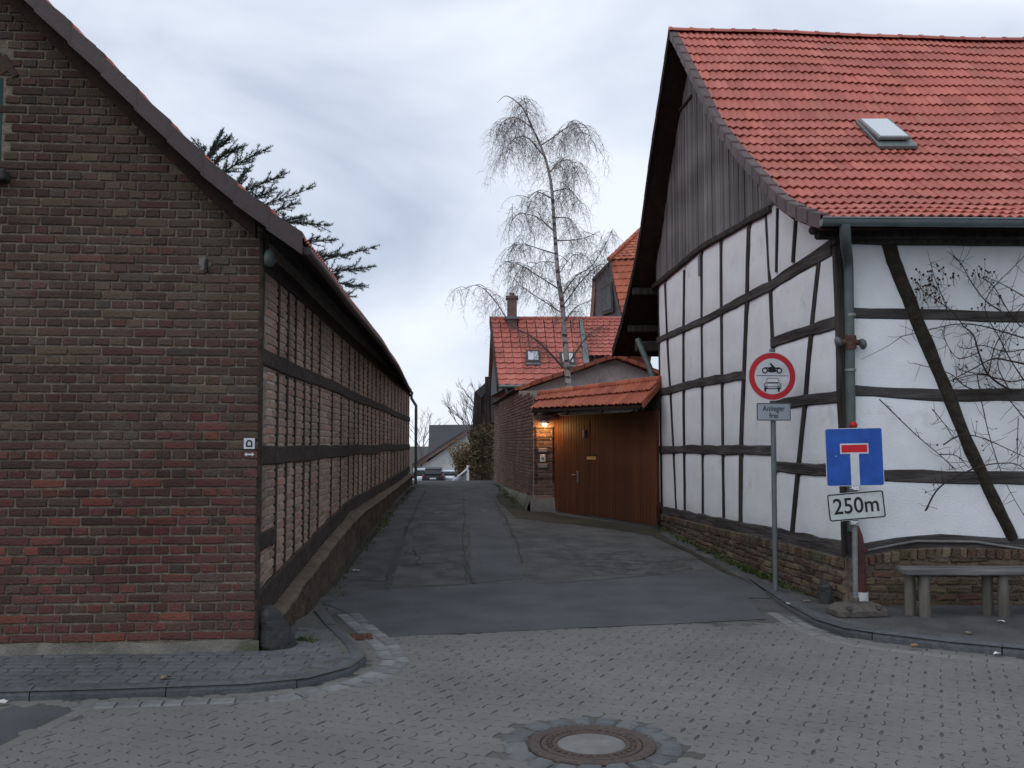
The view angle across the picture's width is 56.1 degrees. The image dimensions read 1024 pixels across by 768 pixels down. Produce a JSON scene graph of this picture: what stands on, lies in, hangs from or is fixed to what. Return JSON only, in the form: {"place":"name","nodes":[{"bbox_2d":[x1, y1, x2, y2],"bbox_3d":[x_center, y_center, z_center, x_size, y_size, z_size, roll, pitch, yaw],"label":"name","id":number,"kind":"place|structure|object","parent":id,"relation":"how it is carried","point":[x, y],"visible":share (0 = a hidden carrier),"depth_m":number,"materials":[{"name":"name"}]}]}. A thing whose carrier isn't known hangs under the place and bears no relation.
{"place":"outdoors","nodes":[
{"label":"outdoors","id":0,"kind":"place"},
{"bbox_2d":[0,607,365,702],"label":"pavement","id":1,"kind":"structure","parent":0,"point":[335,651],"depth_m":7.11,"materials":[{"name":"stone"}]},
{"bbox_2d":[259,604,297,650],"bbox_3d":[-1.950,2.022,7.977,0.338,0.360,0.357,-3,-5,42],"label":"guard stone","id":2,"kind":"object","parent":1,"relation":"on","point":[275,632],"visible":0.81,"depth_m":7.85,"materials":[{"name":"grey stone"}]},
{"bbox_2d":[0,613,1023,767],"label":"street","id":3,"kind":"structure","parent":0,"point":[828,700],"depth_m":6.33,"materials":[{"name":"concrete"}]},
{"bbox_2d":[0,706,73,744],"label":"asphalt corner","id":4,"kind":"object","parent":3,"relation":"on","point":[14,720],"visible":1,"depth_m":6.14,"materials":[{"name":"grey asphalt"}]},
{"bbox_2d":[527,724,655,766],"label":"manhole cover","id":5,"kind":"object","parent":3,"relation":"on","point":[588,744],"visible":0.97,"depth_m":5.54,"materials":[{"name":"metal"}]},
{"bbox_2d":[409,446,660,526],"bbox_3d":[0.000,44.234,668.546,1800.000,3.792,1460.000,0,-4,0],"label":"ground","id":6,"kind":"structure","parent":0,"point":[411,455],"depth_m":361.57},
{"bbox_2d":[0,0,416,655],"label":"brick barn","id":7,"kind":"structure","parent":6,"relation":"on","point":[182,316],"depth_m":7.86,"materials":[{"name":"brick"}]},
{"bbox_2d":[244,438,254,448],"bbox_3d":[-2.152,0.488,7.864,0.088,0.088,0.006,0,-4,-5],"label":"trail marker","id":8,"kind":"object","parent":7,"relation":"attached to","point":[249,443],"visible":1,"depth_m":7.86,"materials":[{"name":"white metal"}]},
{"bbox_2d":[190,127,379,299],"bbox_3d":[-7.872,-2.491,30.144,7.327,11.770,3.747,0,-4,0],"label":"cedar tree","id":9,"kind":"object","parent":6,"relation":"on","point":[218,143],"visible":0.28,"depth_m":30.34,"materials":[{"name":"green plant"}]},
{"bbox_2d":[412,468,424,479],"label":"parked car","id":10,"kind":"object","parent":6,"relation":"on","point":[420,472],"visible":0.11,"depth_m":80.86,"materials":[{"name":"silver metal"}]},
{"bbox_2d":[409,407,450,466],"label":"bare tree","id":11,"kind":"object","parent":6,"relation":"on","point":[423,439],"visible":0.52,"depth_m":106.30,"materials":[{"name":"grey plant"}]},
{"bbox_2d":[412,424,472,469],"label":"white gabled house","id":12,"kind":"structure","parent":6,"relation":"on","point":[441,437],"depth_m":89.83,"materials":[{"name":"paint"}]},
{"bbox_2d":[441,378,480,438],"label":"bare tree","id":13,"kind":"object","parent":6,"relation":"on","point":[464,410],"visible":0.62,"depth_m":53.11,"materials":[{"name":"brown plant"}]},
{"bbox_2d":[453,465,468,479],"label":"barrier","id":14,"kind":"object","parent":6,"relation":"on","point":[464,477],"visible":0.51,"depth_m":63.74,"materials":[{"name":"white metal"}]},
{"bbox_2d":[466,422,493,479],"bbox_3d":[-1.267,3.016,38.894,1.168,2.801,10.497,0,-4,-2],"label":"hedge","id":15,"kind":"object","parent":6,"relation":"on","point":[480,455],"visible":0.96,"depth_m":34.74,"materials":[{"name":"green plant"}]},
{"bbox_2d":[472,383,498,479],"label":"slate house","id":16,"kind":"structure","parent":6,"relation":"on","point":[479,408],"depth_m":44.55,"materials":[{"name":"stone"}]},
{"bbox_2d":[445,95,628,386],"bbox_3d":[0.818,-1.971,22.174,3.838,9.716,3.678,-1,-4,22],"label":"birch tree","id":17,"kind":"object","parent":6,"relation":"on","point":[563,327],"visible":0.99,"depth_m":22.31,"materials":[{"name":"grey plant"}]},
{"bbox_2d":[485,293,650,441],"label":"red roof house","id":18,"kind":"structure","parent":6,"relation":"on","point":[507,373],"depth_m":38.34,"materials":[{"name":"tile"}]},
{"bbox_2d":[526,350,540,365],"bbox_3d":[0.825,-1.013,37.423,0.560,0.681,0.775,0,-4,0],"label":"roof window","id":19,"kind":"structure","parent":18,"relation":"in","point":[531,355],"depth_m":37.25,"materials":[{"name":"grey glass"}]},
{"bbox_2d":[560,352,575,367],"bbox_3d":[2.169,-0.936,37.316,0.580,0.706,0.806,0,-4,0],"label":"roof window","id":20,"kind":"structure","parent":18,"relation":"in","point":[561,357],"depth_m":37.19,"materials":[{"name":"grey glass"}]},
{"bbox_2d":[491,355,660,511],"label":"brick shed","id":21,"kind":"structure","parent":6,"relation":"on","point":[516,421],"depth_m":23.93,"materials":[{"name":"brick"}]},
{"bbox_2d":[538,448,547,467],"bbox_3d":[0.654,1.573,20.389,0.200,0.420,0.067,0,-4,0],"label":"bell panel","id":22,"kind":"object","parent":21,"relation":"attached to","point":[542,457],"visible":1,"depth_m":20.37,"materials":[{"name":"grey metal"}]},
{"bbox_2d":[534,426,554,482],"bbox_3d":[0.688,1.502,20.400,0.441,1.200,0.036,0,-4,0],"label":"trellis","id":23,"kind":"object","parent":21,"relation":"attached to","point":[552,448],"visible":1,"depth_m":20.40,"materials":[{"name":"wood"}]},
{"bbox_2d":[537,419,551,426],"bbox_3d":[0.682,0.815,20.255,0.309,0.167,0.328,3,-5,-41],"label":"wall lamp","id":24,"kind":"object","parent":21,"relation":"attached to","point":[544,423],"visible":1,"depth_m":20.21,"materials":[{"name":"white glass"}]},
{"bbox_2d":[530,376,661,415],"bbox_3d":[1.750,0.271,19.029,1.429,0.698,3.845,3,-4,-36],"label":"gate canopy","id":25,"kind":"object","parent":21,"relation":"attached to","point":[638,394],"visible":0.98,"depth_m":18.36,"materials":[{"name":"orange tile"}]},
{"bbox_2d":[558,409,632,415],"bbox_3d":[1.582,0.559,18.651,0.050,0.076,2.454,2,-4,-30],"label":"tube light","id":26,"kind":"object","parent":25,"relation":"attached to","point":[597,412],"visible":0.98,"depth_m":18.59,"materials":[{"name":"white plastic"}]},
{"bbox_2d":[554,409,659,525],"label":"wooden gate","id":27,"kind":"structure","parent":21,"relation":"attached to","point":[606,465],"depth_m":18.71,"materials":[{"name":"brown wood"}]},
{"bbox_2d":[550,356,629,386],"bbox_3d":[2.153,1.053,22.769,1.937,3.796,2.711,2,-4,-31],"label":"bare shrub","id":28,"kind":"object","parent":6,"relation":"on","point":[589,376],"visible":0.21,"depth_m":22.81,"materials":[{"name":"brown plant"}]},
{"bbox_2d":[49,0,1023,445],"label":"sky","id":29,"kind":"structure","parent":0,"point":[386,106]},
{"bbox_2d":[308,480,885,646],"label":"road","id":30,"kind":"structure","parent":0,"point":[537,544],"depth_m":14.18,"materials":[{"name":"grey asphalt"}]},
{"bbox_2d":[348,633,372,640],"bbox_3d":[-1.385,2.282,8.623,0.260,0.060,0.200,1,-4,-10],"label":"drain grate","id":31,"kind":"object","parent":30,"relation":"on","point":[362,636],"visible":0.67,"depth_m":8.59,"materials":[{"name":"brown metal"}]},
{"bbox_2d":[323,488,413,594],"bbox_3d":[-2.462,2.661,18.940,0.242,0.452,16.916,0,-4,-2],"label":"earth strip","id":32,"kind":"object","parent":30,"relation":"on","point":[365,544],"visible":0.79,"depth_m":14.77,"materials":[{"name":"soil"}]},
{"bbox_2d":[382,486,470,586],"bbox_3d":[-1.407,2.696,19.707,1.058,0.431,16.776,0,-4,-3],"label":"asphalt strip","id":33,"kind":"object","parent":30,"relation":"on","point":[440,533],"visible":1,"depth_m":15.28,"materials":[{"name":"grey asphalt"}]},
{"bbox_2d":[422,467,445,479],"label":"parked car","id":34,"kind":"object","parent":30,"relation":"on","point":[433,473],"visible":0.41,"depth_m":73.80,"materials":[{"name":"black metal"}]},
{"bbox_2d":[443,470,458,479],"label":"parked car","id":35,"kind":"object","parent":30,"relation":"on","point":[449,474],"visible":0.14,"depth_m":77.30,"materials":[{"name":"silver metal"}]},
{"bbox_2d":[447,438,473,478],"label":"bush","id":36,"kind":"object","parent":30,"relation":"on","point":[461,461],"visible":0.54,"depth_m":65.29,"materials":[{"name":"green plant"}]},
{"bbox_2d":[467,484,522,581],"bbox_3d":[-0.598,2.729,20.419,0.663,0.425,17.531,0,-4,-3],"label":"asphalt strip","id":37,"kind":"object","parent":30,"relation":"on","point":[500,563],"visible":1,"depth_m":14.76,"materials":[{"name":"grey asphalt"}]},
{"bbox_2d":[326,570,769,636],"bbox_3d":[0.768,2.358,10.453,5.263,0.068,3.018,1,-4,-21],"label":"asphalt band","id":38,"kind":"object","parent":30,"relation":"on","point":[691,596],"visible":1,"depth_m":10.30,"materials":[{"name":"grey asphalt"}]},
{"bbox_2d":[295,483,807,642],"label":"weeds","id":39,"kind":"object","parent":30,"relation":"on","point":[750,570],"visible":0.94,"depth_m":13.23,"materials":[{"name":"green plant"}]},
{"bbox_2d":[495,493,659,534],"bbox_3d":[0.475,2.724,20.699,1.963,0.259,9.600,1,-4,-21],"label":"earth strip","id":40,"kind":"object","parent":30,"relation":"on","point":[518,511],"visible":0.86,"depth_m":18.74,"materials":[{"name":"soil"}]},
{"bbox_2d":[567,550,666,575],"bbox_3d":[1.445,2.486,13.434,1.233,0.062,2.509,0,-4,0],"label":"asphalt patch","id":41,"kind":"object","parent":30,"relation":"on","point":[627,562],"visible":1,"depth_m":13.40,"materials":[{"name":"grey asphalt"}]},
{"bbox_2d":[654,532,751,583],"bbox_3d":[2.665,2.505,14.171,0.228,0.138,5.338,0,-4,-4],"label":"earth strip","id":42,"kind":"object","parent":30,"relation":"on","point":[658,535],"visible":1,"depth_m":14.19,"materials":[{"name":"brown soil"}]},
{"bbox_2d":[590,228,639,316],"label":"tall roof house","id":43,"kind":"structure","parent":0,"point":[621,266],"depth_m":43.77,"materials":[{"name":"tile"}]},
{"bbox_2d":[601,281,613,314],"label":"window","id":44,"kind":"structure","parent":43,"relation":"in","point":[609,293],"depth_m":43.62,"materials":[{"name":"grey glass"}]},
{"bbox_2d":[612,26,1023,604],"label":"half timbered house","id":45,"kind":"structure","parent":0,"point":[812,200],"depth_m":12.00,"materials":[{"name":"paint"}]},
{"bbox_2d":[856,119,917,148],"bbox_3d":[4.981,-3.332,12.788,0.500,0.662,0.847,0,-4,0],"label":"roof window","id":46,"kind":"structure","parent":45,"relation":"in","point":[884,133],"depth_m":12.56,"materials":[{"name":"metal"}]},
{"bbox_2d":[863,239,1023,514],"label":"climbing rose","id":47,"kind":"object","parent":45,"relation":"attached to","point":[998,358],"visible":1,"depth_m":9.98,"materials":[{"name":"brown plant"}]},
{"bbox_2d":[748,577,1023,658],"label":"pavement","id":48,"kind":"structure","parent":0,"point":[944,627],"depth_m":8.83,"materials":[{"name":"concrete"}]},
{"bbox_2d":[748,349,795,590],"bbox_3d":[2.969,0.977,10.935,0.558,2.769,0.086,0,-4,-3],"label":"road sign","id":49,"kind":"object","parent":48,"relation":"on","point":[772,376],"visible":0.99,"depth_m":10.95,"materials":[{"name":"metal"}]},
{"bbox_2d":[816,583,833,603],"bbox_3d":[3.285,2.205,10.074,0.178,0.221,0.168,0,-4,0],"label":"corner stump","id":50,"kind":"object","parent":48,"relation":"on","point":[825,594],"visible":0.92,"depth_m":10.01,"materials":[{"name":"stone"}]},
{"bbox_2d":[824,421,888,617],"bbox_3d":[3.358,1.307,9.419,0.556,1.879,0.330,0,-4,-8],"label":"road sign","id":51,"kind":"object","parent":48,"relation":"on","point":[854,456],"visible":1,"depth_m":9.40,"materials":[{"name":"metal"}]},
{"bbox_2d":[896,566,1023,617],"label":"bench","id":52,"kind":"object","parent":48,"relation":"on","point":[1002,574],"visible":1,"depth_m":9.25,"materials":[{"name":"grey stone"}]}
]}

